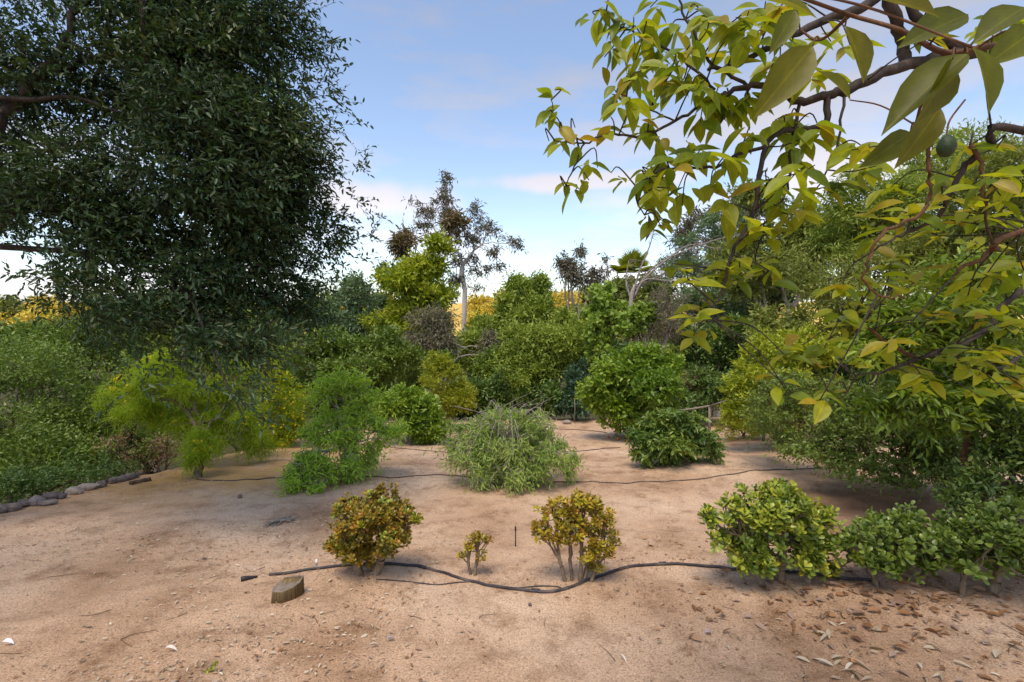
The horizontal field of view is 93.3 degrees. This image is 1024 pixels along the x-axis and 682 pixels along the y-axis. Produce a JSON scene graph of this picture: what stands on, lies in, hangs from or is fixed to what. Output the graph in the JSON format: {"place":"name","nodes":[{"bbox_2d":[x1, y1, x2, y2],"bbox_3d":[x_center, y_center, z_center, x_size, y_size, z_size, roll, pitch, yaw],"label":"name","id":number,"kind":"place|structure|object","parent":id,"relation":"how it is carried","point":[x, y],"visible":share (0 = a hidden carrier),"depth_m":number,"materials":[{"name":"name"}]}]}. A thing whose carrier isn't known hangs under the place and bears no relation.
{"place":"outdoors","nodes":[
{"label":"outdoors","id":0,"kind":"place"},
{"bbox_2d":[0,301,1023,681],"bbox_3d":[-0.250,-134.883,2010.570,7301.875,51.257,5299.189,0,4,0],"label":"ground","id":1,"kind":"structure","parent":0,"point":[456,513],"depth_m":3.56,"materials":[{"name":"soil"}]},
{"bbox_2d":[0,502,22,513],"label":"stone","id":2,"kind":"object","parent":1,"relation":"on","point":[9,507],"visible":0.92,"depth_m":5.59,"materials":[{"name":"stone"}]},
{"bbox_2d":[0,295,26,324],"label":"hillside tree","id":3,"kind":"object","parent":1,"relation":"on","point":[11,310],"visible":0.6,"depth_m":147.58,"materials":[{"name":"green plant"}]},
{"bbox_2d":[17,499,29,506],"bbox_3d":[-5.830,1.939,5.767,0.153,0.108,0.113,-1,4,-11],"label":"edging stone","id":4,"kind":"object","parent":1,"relation":"on","point":[25,502],"visible":0.69,"depth_m":5.75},
{"bbox_2d":[6,307,58,329],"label":"hillside tree","id":5,"kind":"object","parent":1,"relation":"on","point":[27,315],"visible":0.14,"depth_m":132.41,"materials":[{"name":"yellow plant"}]},
{"bbox_2d":[28,495,45,505],"bbox_3d":[-5.732,1.926,5.827,0.139,0.134,0.146,1,4,18],"label":"edging stone","id":6,"kind":"object","parent":1,"relation":"on","point":[34,500],"visible":0.87,"depth_m":5.79,"materials":[{"name":"stone"}]},
{"bbox_2d":[19,294,65,318],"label":"hillside tree","id":7,"kind":"object","parent":1,"relation":"on","point":[36,305],"visible":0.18,"depth_m":152.68,"materials":[{"name":"yellow plant"}]},
{"bbox_2d":[0,312,87,413],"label":"canyon tree","id":8,"kind":"object","parent":1,"relation":"on","point":[10,332],"visible":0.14,"depth_m":28.73,"materials":[{"name":"green plant"}]},
{"bbox_2d":[37,499,58,505],"bbox_3d":[-5.596,1.948,5.833,0.197,0.072,0.109,-2,4,-23],"label":"edging stone","id":9,"kind":"object","parent":1,"relation":"on","point":[48,502],"visible":1,"depth_m":5.80,"materials":[{"name":"stone"}]},
{"bbox_2d":[42,492,58,499],"bbox_3d":[-5.736,1.931,6.016,0.183,0.121,0.126,-2,4,-23],"label":"edging stone","id":10,"kind":"object","parent":1,"relation":"on","point":[50,495],"visible":0.69,"depth_m":5.98,"materials":[{"name":"stone"}]},
{"bbox_2d":[56,492,66,499],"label":"edging stone","id":11,"kind":"object","parent":1,"relation":"on","point":[62,495],"visible":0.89,"depth_m":6.04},
{"bbox_2d":[51,301,88,324],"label":"hillside tree","id":12,"kind":"object","parent":1,"relation":"on","point":[71,313],"visible":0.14,"depth_m":146.67,"materials":[{"name":"yellow plant"}]},
{"bbox_2d":[0,445,146,504],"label":"bank shrub","id":13,"kind":"object","parent":1,"relation":"on","point":[18,484],"visible":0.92,"depth_m":7.05,"materials":[{"name":"green plant"}]},
{"bbox_2d":[64,486,83,494],"bbox_3d":[-5.684,1.946,6.274,0.198,0.122,0.133,-1,4,-17],"label":"edging stone","id":14,"kind":"object","parent":1,"relation":"on","point":[75,490],"visible":0.98,"depth_m":6.24,"materials":[{"name":"stone"}]},
{"bbox_2d":[0,290,158,485],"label":"bank tree","id":15,"kind":"object","parent":1,"relation":"on","point":[41,333],"visible":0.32,"depth_m":11.10,"materials":[{"name":"green plant"}]},
{"bbox_2d":[0,333,162,503],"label":"bank shrub","id":16,"kind":"object","parent":1,"relation":"on","point":[67,426],"visible":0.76,"depth_m":8.64,"materials":[{"name":"green plant"}]},
{"bbox_2d":[78,483,99,490],"bbox_3d":[-5.688,1.963,6.494,0.249,0.116,0.124,-2,4,-29],"label":"edging stone","id":17,"kind":"object","parent":1,"relation":"on","point":[87,486],"visible":0.82,"depth_m":6.46,"materials":[{"name":"stone"}]},
{"bbox_2d":[47,331,147,383],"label":"canyon tree","id":18,"kind":"object","parent":1,"relation":"on","point":[109,368],"visible":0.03,"depth_m":33.32,"materials":[{"name":"green plant"}]},
{"bbox_2d":[95,479,107,488],"bbox_3d":[-5.636,1.972,6.623,0.125,0.131,0.231,1,4,18],"label":"stone","id":19,"kind":"object","parent":1,"relation":"on","point":[103,483],"visible":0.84,"depth_m":6.61,"materials":[{"name":"stone"}]},
{"bbox_2d":[108,472,136,483],"bbox_3d":[-5.651,1.999,7.015,0.117,0.142,0.389,0,4,7],"label":"stone","id":20,"kind":"object","parent":1,"relation":"on","point":[125,477],"visible":0.91,"depth_m":6.98,"materials":[{"name":"stone"}]},
{"bbox_2d":[82,426,182,476],"bbox_3d":[-6.757,2.163,8.683,1.183,1.404,1.658,2,4,29],"label":"dry brush","id":21,"kind":"object","parent":1,"relation":"on","point":[166,464],"visible":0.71,"depth_m":8.74,"materials":[{"name":"brown plant"}]},
{"bbox_2d":[58,292,211,472],"bbox_3d":[-15.057,1.978,20.044,6.886,8.586,3.046,0,4,0],"label":"filler tree","id":22,"kind":"object","parent":1,"relation":"on","point":[135,381],"visible":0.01,"depth_m":19.44,"materials":[{"name":"green plant"}]},
{"bbox_2d":[129,477,151,484],"bbox_3d":[-5.333,2.013,6.938,0.086,0.087,0.264,2,4,28],"label":"edging log","id":23,"kind":"object","parent":1,"relation":"on","point":[139,481],"visible":0.99,"depth_m":6.91,"materials":[{"name":"wood"}]},
{"bbox_2d":[66,370,249,473],"bbox_3d":[-7.545,2.142,10.521,3.448,3.106,2.938,-3,5,-42],"label":"bank scrub","id":24,"kind":"object","parent":1,"relation":"on","point":[138,434],"visible":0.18,"depth_m":9.74,"materials":[{"name":"green plant"}]},
{"bbox_2d":[120,340,217,434],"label":"canyon tree","id":25,"kind":"object","parent":1,"relation":"on","point":[207,371],"visible":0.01,"depth_m":29.70,"materials":[{"name":"green plant"}]},
{"bbox_2d":[78,342,294,480],"bbox_3d":[-5.431,1.117,8.263,2.786,2.208,2.236,1,4,19],"label":"flowering tree","id":26,"kind":"object","parent":1,"relation":"on","point":[145,409],"visible":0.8,"depth_m":7.85,"materials":[{"name":"green plant"}]},
{"bbox_2d":[0,0,398,447],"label":"overhanging tree","id":27,"kind":"object","parent":1,"relation":"on","point":[235,172],"visible":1,"depth_m":4.51,"materials":[{"name":"green plant"}]},
{"bbox_2d":[203,660,218,673],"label":"weed sprig","id":28,"kind":"object","parent":1,"relation":"on","point":[209,669],"visible":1,"depth_m":2.62,"materials":[{"name":"green plant"}]},
{"bbox_2d":[125,301,312,459],"bbox_3d":[-8.654,1.517,13.665,5.674,5.596,2.727,0,4,0],"label":"leafy bank bush","id":29,"kind":"object","parent":1,"relation":"on","point":[283,348],"visible":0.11,"depth_m":13.46,"materials":[{"name":"green plant"}]},
{"bbox_2d":[241,575,257,581],"bbox_3d":[-2.092,1.879,3.849,0.117,0.036,0.038,-2,4,-31],"label":"pipe end","id":30,"kind":"object","parent":1,"relation":"on","point":[244,578],"visible":1,"depth_m":3.83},
{"bbox_2d":[177,384,322,450],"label":"bank hedge","id":31,"kind":"object","parent":1,"relation":"on","point":[307,417],"visible":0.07,"depth_m":11.99,"materials":[{"name":"green plant"}]},
{"bbox_2d":[207,291,343,415],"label":"filler tree","id":32,"kind":"object","parent":1,"relation":"on","point":[283,367],"visible":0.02,"depth_m":23.73,"materials":[{"name":"green plant"}]},
{"bbox_2d":[263,516,299,527],"bbox_3d":[-2.524,1.976,5.302,0.171,0.063,0.430,4,5,45],"label":"root stub","id":33,"kind":"object","parent":1,"relation":"on","point":[280,520],"visible":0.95,"depth_m":5.30,"materials":[{"name":"grey wood"}]},
{"bbox_2d":[253,357,311,447],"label":"yellow bush","id":34,"kind":"object","parent":1,"relation":"on","point":[292,413],"visible":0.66,"depth_m":10.19,"materials":[{"name":"green plant"}]},
{"bbox_2d":[271,575,303,603],"bbox_3d":[-1.642,1.811,3.518,0.204,0.142,0.210,0,4,0],"label":"wooden block","id":35,"kind":"object","parent":1,"relation":"on","point":[286,589],"depth_m":3.48,"materials":[{"name":"brown wood"}]},
{"bbox_2d":[289,268,389,395],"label":"loose tree","id":36,"kind":"object","parent":1,"relation":"on","point":[349,320],"visible":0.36,"depth_m":21.52,"materials":[{"name":"green plant"}]},
{"bbox_2d":[272,364,412,496],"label":"young tree","id":37,"kind":"object","parent":1,"relation":"on","point":[341,436],"visible":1,"depth_m":7.12,"materials":[{"name":"green plant"}]},
{"bbox_2d":[286,322,426,408],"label":"broad bush","id":38,"kind":"object","parent":1,"relation":"on","point":[381,354],"visible":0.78,"depth_m":15.11,"materials":[{"name":"green plant"}]},
{"bbox_2d":[322,481,423,575],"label":"jade plant","id":39,"kind":"object","parent":1,"relation":"on","point":[386,520],"visible":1,"depth_m":3.70,"materials":[{"name":"green plant"}]},
{"bbox_2d":[254,340,557,420],"bbox_3d":[-3.446,1.520,16.941,10.783,3.075,3.053,0,4,0],"label":"hedge row","id":40,"kind":"object","parent":1,"relation":"on","point":[411,377],"visible":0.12,"depth_m":16.63,"materials":[{"name":"green plant"}]},
{"bbox_2d":[356,223,460,370],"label":"ash tree","id":41,"kind":"object","parent":1,"relation":"on","point":[408,283],"visible":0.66,"depth_m":20.39,"materials":[{"name":"green plant"}]},
{"bbox_2d":[369,380,451,445],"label":"orange tree","id":42,"kind":"object","parent":1,"relation":"on","point":[421,409],"visible":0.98,"depth_m":10.47,"materials":[{"name":"green plant"}]},
{"bbox_2d":[376,579,468,584],"bbox_3d":[-0.683,1.873,3.760,0.737,0.075,0.051,0,4,-7],"label":"drip tube","id":43,"kind":"object","parent":1,"relation":"on","point":[422,583],"visible":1,"depth_m":3.74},
{"bbox_2d":[384,206,474,280],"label":"rusty gum tree","id":44,"kind":"object","parent":1,"relation":"on","point":[403,240],"visible":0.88,"depth_m":24.35,"materials":[{"name":"brown plant"}]},
{"bbox_2d":[415,349,479,420],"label":"lime tree","id":45,"kind":"object","parent":1,"relation":"on","point":[457,394],"visible":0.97,"depth_m":13.14,"materials":[{"name":"green plant"}]},
{"bbox_2d":[400,301,501,412],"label":"twiggy bush","id":46,"kind":"object","parent":1,"relation":"on","point":[439,337],"visible":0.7,"depth_m":18.28,"materials":[{"name":"grey plant"}]},
{"bbox_2d":[387,169,527,420],"bbox_3d":[-2.843,-1.781,25.934,7.582,14.429,2.304,0,4,0],"label":"gum tree","id":47,"kind":"object","parent":1,"relation":"on","point":[445,199],"visible":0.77,"depth_m":25.63,"materials":[{"name":"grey plant"}]},
{"bbox_2d":[305,442,619,451],"bbox_3d":[-1.232,2.257,10.107,6.949,0.174,0.758,0,4,6],"label":"irrigation pipe","id":48,"kind":"object","parent":1,"relation":"on","point":[440,451],"visible":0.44,"depth_m":9.97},
{"bbox_2d":[456,530,494,575],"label":"jade plant","id":49,"kind":"object","parent":1,"relation":"on","point":[475,540],"visible":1,"depth_m":3.92,"materials":[{"name":"yellow plant"}]},
{"bbox_2d":[466,309,486,326],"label":"hillside tree","id":50,"kind":"object","parent":1,"relation":"on","point":[471,315],"visible":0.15,"depth_m":133.84,"materials":[{"name":"yellow plant"}]},
{"bbox_2d":[467,294,493,313],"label":"hillside tree","id":51,"kind":"object","parent":1,"relation":"on","point":[478,301],"visible":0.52,"depth_m":161.73,"materials":[{"name":"yellow plant"}]},
{"bbox_2d":[392,303,582,382],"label":"filler tree","id":52,"kind":"object","parent":1,"relation":"on","point":[562,313],"visible":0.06,"depth_m":22.66,"materials":[{"name":"green plant"}]},
{"bbox_2d":[478,301,496,315],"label":"hillside tree","id":53,"kind":"object","parent":1,"relation":"on","point":[487,308],"visible":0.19,"depth_m":147.63,"materials":[{"name":"yellow plant"}]},
{"bbox_2d":[440,365,570,419],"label":"dark thicket","id":54,"kind":"object","parent":1,"relation":"on","point":[486,393],"visible":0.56,"depth_m":15.68,"materials":[{"name":"green plant"}]},
{"bbox_2d":[453,269,560,380],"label":"tree","id":55,"kind":"object","parent":1,"relation":"on","point":[536,300],"visible":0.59,"depth_m":19.43,"materials":[{"name":"green plant"}]},
{"bbox_2d":[423,390,593,496],"bbox_3d":[-0.074,1.362,6.893,1.953,1.488,1.900,3,5,41],"label":"bush","id":56,"kind":"object","parent":1,"relation":"on","point":[498,448],"visible":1,"depth_m":6.66,"materials":[{"name":"green plant"}]},
{"bbox_2d":[1,476,1020,681],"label":"grit","id":57,"kind":"object","parent":1,"relation":"on","point":[436,595],"visible":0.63,"depth_m":3.40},
{"bbox_2d":[0,458,1023,681],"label":"twig litter","id":58,"kind":"object","parent":1,"relation":"on","point":[424,619],"visible":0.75,"depth_m":3.25,"materials":[{"name":"wood"}]},
{"bbox_2d":[0,423,1023,681],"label":"leaf litter","id":59,"kind":"object","parent":1,"relation":"on","point":[500,597],"visible":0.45,"depth_m":3.42,"materials":[{"name":"plant"}]},
{"bbox_2d":[196,467,839,483],"bbox_3d":[0.279,2.034,7.238,9.926,0.159,0.544,0,4,0],"label":"irrigation pipe","id":60,"kind":"object","parent":1,"relation":"on","point":[549,481],"visible":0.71,"depth_m":7.18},
{"bbox_2d":[499,272,557,298],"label":"belt tree","id":61,"kind":"object","parent":1,"relation":"on","point":[551,285],"visible":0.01,"depth_m":24.52,"materials":[{"name":"green plant"}]},
{"bbox_2d":[472,314,592,399],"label":"dense tree","id":62,"kind":"object","parent":1,"relation":"on","point":[562,345],"visible":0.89,"depth_m":16.03,"materials":[{"name":"green plant"}]},
{"bbox_2d":[520,585,561,587],"bbox_3d":[0.221,1.878,3.686,0.376,0.054,0.047,1,4,15],"label":"drip tube","id":63,"kind":"object","parent":1,"relation":"on","point":[541,585],"visible":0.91,"depth_m":3.69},
{"bbox_2d":[551,288,583,311],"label":"hillside tree","id":64,"kind":"object","parent":1,"relation":"on","point":[560,300],"visible":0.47,"depth_m":156.37,"materials":[{"name":"yellow plant"}]},
{"bbox_2d":[269,561,871,592],"bbox_3d":[0.356,1.829,3.818,4.648,0.190,0.546,0,4,0],"label":"irrigation pipe","id":65,"kind":"object","parent":1,"relation":"on","point":[535,590],"visible":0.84,"depth_m":3.90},
{"bbox_2d":[550,357,592,420],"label":"teal bush","id":66,"kind":"object","parent":1,"relation":"on","point":[572,375],"visible":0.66,"depth_m":15.11,"materials":[{"name":"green plant"}]},
{"bbox_2d":[530,488,621,582],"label":"jade plant","id":67,"kind":"object","parent":1,"relation":"on","point":[575,510],"visible":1,"depth_m":3.66,"materials":[{"name":"yellow plant"}]},
{"bbox_2d":[530,335,627,418],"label":"canyon tree","id":68,"kind":"object","parent":1,"relation":"on","point":[617,343],"visible":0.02,"depth_m":27.58,"materials":[{"name":"green plant"}]},
{"bbox_2d":[551,238,609,418],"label":"slender gum tree","id":69,"kind":"object","parent":1,"relation":"on","point":[568,268],"visible":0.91,"depth_m":29.54,"materials":[{"name":"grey plant"}]},
{"bbox_2d":[574,302,595,320],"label":"hillside tree","id":70,"kind":"object","parent":1,"relation":"on","point":[580,307],"visible":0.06,"depth_m":138.77,"materials":[{"name":"green plant"}]},
{"bbox_2d":[577,284,594,306],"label":"hillside tree","id":71,"kind":"object","parent":1,"relation":"on","point":[584,294],"visible":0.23,"depth_m":161.13,"materials":[{"name":"green plant"}]},
{"bbox_2d":[587,252,614,304],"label":"sparse gum tree","id":72,"kind":"object","parent":1,"relation":"on","point":[606,264],"visible":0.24,"depth_m":29.68,"materials":[{"name":"grey plant"}]},
{"bbox_2d":[579,280,634,417],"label":"vine column","id":73,"kind":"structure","parent":1,"relation":"on","point":[601,317],"depth_m":14.98,"materials":[{"name":"green plant"}]},
{"bbox_2d":[573,338,687,441],"bbox_3d":[2.731,1.111,10.856,2.637,2.422,2.134,3,5,38],"label":"rounded citrus","id":74,"kind":"object","parent":1,"relation":"on","point":[638,379],"visible":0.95,"depth_m":10.43,"materials":[{"name":"green plant"}]},
{"bbox_2d":[578,325,684,374],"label":"canyon tree","id":75,"kind":"object","parent":1,"relation":"on","point":[635,341],"visible":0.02,"depth_m":34.20,"materials":[{"name":"green plant"}]},
{"bbox_2d":[609,246,654,342],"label":"fan palm","id":76,"kind":"object","parent":1,"relation":"on","point":[634,256],"visible":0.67,"depth_m":24.43,"materials":[{"name":"green plant"}]},
{"bbox_2d":[611,295,663,344],"bbox_3d":[3.894,0.527,15.041,1.765,3.904,1.360,0,4,0],"label":"vine mound","id":77,"kind":"object","parent":1,"relation":"on","point":[639,313],"visible":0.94,"depth_m":14.69,"materials":[{"name":"green plant"}]},
{"bbox_2d":[604,268,674,344],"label":"palm scrub","id":78,"kind":"object","parent":1,"relation":"on","point":[621,292],"visible":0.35,"depth_m":22.59,"materials":[{"name":"green plant"}]},
{"bbox_2d":[621,283,700,354],"bbox_3d":[4.492,0.330,14.823,2.649,4.258,1.950,0,4,0],"label":"dry tangle","id":79,"kind":"object","parent":1,"relation":"on","point":[665,332],"visible":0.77,"depth_m":14.65,"materials":[{"name":"grey plant"}]},
{"bbox_2d":[622,406,728,468],"bbox_3d":[2.678,1.560,7.885,1.736,1.081,1.264,0,4,0],"label":"spreading citrus","id":80,"kind":"object","parent":1,"relation":"on","point":[675,436],"visible":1,"depth_m":7.71,"materials":[{"name":"green plant"}]},
{"bbox_2d":[625,228,739,343],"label":"dead tree","id":81,"kind":"object","parent":1,"relation":"on","point":[632,294],"visible":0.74,"depth_m":16.37,"materials":[{"name":"grey wood"}]},
{"bbox_2d":[645,197,749,410],"bbox_3d":[8.784,-1.145,23.078,5.293,11.780,2.586,0,4,0],"label":"feathery gum tree","id":82,"kind":"object","parent":1,"relation":"on","point":[710,219],"visible":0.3,"depth_m":22.62,"materials":[{"name":"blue plant"}]},
{"bbox_2d":[652,323,745,416],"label":"canyon tree","id":83,"kind":"object","parent":1,"relation":"on","point":[669,347],"visible":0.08,"depth_m":30.93,"materials":[{"name":"green plant"}]},
{"bbox_2d":[679,364,724,415],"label":"understory bush","id":84,"kind":"object","parent":1,"relation":"on","point":[696,385],"visible":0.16,"depth_m":14.02,"materials":[{"name":"green plant"}]},
{"bbox_2d":[665,311,760,416],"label":"shady bush","id":85,"kind":"object","parent":1,"relation":"on","point":[721,356],"visible":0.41,"depth_m":15.51,"materials":[{"name":"green plant"}]},
{"bbox_2d":[662,183,763,416],"bbox_3d":[12.723,-1.867,30.001,6.887,15.627,3.833,0,4,0],"label":"distant gum tree","id":86,"kind":"object","parent":1,"relation":"on","point":[689,223],"visible":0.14,"depth_m":29.52,"materials":[{"name":"green plant"}]},
{"bbox_2d":[682,399,764,440],"bbox_3d":[4.991,1.816,11.627,0.471,1.443,2.733,-2,4,-26],"label":"rail fence","id":87,"kind":"object","parent":1,"relation":"on","point":[709,414],"visible":0.32,"depth_m":12.13,"materials":[{"name":"brown wood"}]},
{"bbox_2d":[711,411,766,440],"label":"grassy bush","id":88,"kind":"object","parent":1,"relation":"on","point":[732,428],"visible":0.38,"depth_m":10.65,"materials":[{"name":"green plant"}]},
{"bbox_2d":[668,237,815,329],"bbox_3d":[9.597,-0.695,20.051,6.438,9.372,3.749,0,4,0],"label":"grey thicket","id":89,"kind":"object","parent":1,"relation":"on","point":[739,307],"visible":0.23,"depth_m":19.06,"materials":[{"name":"blue plant"}]},
{"bbox_2d":[535,0,1023,423],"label":"avocado tree","id":90,"kind":"object","parent":1,"relation":"on","point":[929,85],"visible":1,"depth_m":1.50,"materials":[{"name":"green plant"}]},
{"bbox_2d":[693,167,865,316],"bbox_3d":[9.552,-1.399,16.783,6.082,8.899,3.400,0,4,0],"label":"backdrop tree","id":91,"kind":"object","parent":1,"relation":"on","point":[755,282],"visible":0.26,"depth_m":16.61,"materials":[{"name":"green plant"}]},
{"bbox_2d":[714,321,848,441],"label":"pale leafy tree","id":92,"kind":"object","parent":1,"relation":"on","point":[767,348],"visible":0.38,"depth_m":8.95,"materials":[{"name":"green plant"}]},
{"bbox_2d":[675,356,893,426],"bbox_3d":[7.618,1.056,13.808,6.477,2.855,3.288,0,4,0],"label":"hedge row","id":93,"kind":"object","parent":1,"relation":"on","point":[715,395],"visible":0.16,"depth_m":13.44,"materials":[{"name":"green plant"}]},
{"bbox_2d":[697,476,872,586],"bbox_3d":[1.999,1.437,3.591,1.219,0.861,0.639,0,4,0],"label":"jade plant","id":94,"kind":"object","parent":1,"relation":"on","point":[782,513],"visible":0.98,"depth_m":3.50,"materials":[{"name":"green plant"}]},
{"bbox_2d":[633,536,1023,681],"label":"fallen leaves","id":95,"kind":"object","parent":1,"relation":"on","point":[849,609],"depth_m":3.24,"materials":[{"name":"plant"}]},
{"bbox_2d":[742,283,952,410],"bbox_3d":[9.576,0.123,13.133,7.153,4.340,2.201,0,4,-5],"label":"filler tree","id":96,"kind":"object","parent":1,"relation":"on","point":[798,318],"visible":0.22,"depth_m":12.76,"materials":[{"name":"green plant"}]},
{"bbox_2d":[731,618,1001,681],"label":"fallen leaves","id":97,"kind":"object","parent":1,"relation":"on","point":[996,652],"visible":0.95,"depth_m":2.79,"materials":[{"name":"brown plant"}]},
{"bbox_2d":[794,162,958,421],"bbox_3d":[9.620,-1.159,12.328,4.300,6.872,2.897,0,4,0],"label":"feathery tree","id":98,"kind":"object","parent":1,"relation":"on","point":[844,221],"visible":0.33,"depth_m":12.04,"materials":[{"name":"green plant"}]},
{"bbox_2d":[733,366,1023,509],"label":"shrub","id":99,"kind":"object","parent":1,"relation":"on","point":[836,427],"visible":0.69,"depth_m":5.93,"materials":[{"name":"green plant"}]},
{"bbox_2d":[765,124,1023,434],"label":"leaning tree","id":100,"kind":"object","parent":1,"relation":"on","point":[809,278],"visible":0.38,"depth_m":9.35,"materials":[{"name":"green plant"}]},
{"bbox_2d":[830,500,978,586],"bbox_3d":[2.801,1.505,3.542,0.971,0.612,0.614,1,4,13],"label":"jade plant","id":101,"kind":"object","parent":1,"relation":"on","point":[896,553],"visible":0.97,"depth_m":3.40,"materials":[{"name":"green plant"}]},
{"bbox_2d":[833,240,1023,518],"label":"bigleaf tree","id":102,"kind":"object","parent":1,"relation":"on","point":[967,413],"visible":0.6,"depth_m":4.52,"materials":[{"name":"green plant"}]},
{"bbox_2d":[894,115,1023,360],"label":"filler tree","id":103,"kind":"object","parent":1,"relation":"on","point":[918,160],"visible":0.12,"depth_m":13.63,"materials":[{"name":"green plant"}]},
{"bbox_2d":[927,490,1023,596],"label":"jade plant","id":104,"kind":"object","parent":1,"relation":"on","point":[997,542],"visible":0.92,"depth_m":3.27,"materials":[{"name":"green plant"}]},
{"bbox_2d":[928,398,1023,523],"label":"corner shrub","id":105,"kind":"object","parent":1,"relation":"on","point":[991,478],"visible":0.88,"depth_m":4.37,"materials":[{"name":"green plant"}]},
{"bbox_2d":[974,330,1023,378],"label":"canyon tree","id":106,"kind":"object","parent":1,"relation":"on","point":[1021,347],"visible":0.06,"depth_m":26.79,"materials":[{"name":"green plant"}]},
{"bbox_2d":[0,0,1023,304],"label":"sky","id":107,"kind":"structure","parent":0,"point":[449,85],"materials":[{"name":"blue"}]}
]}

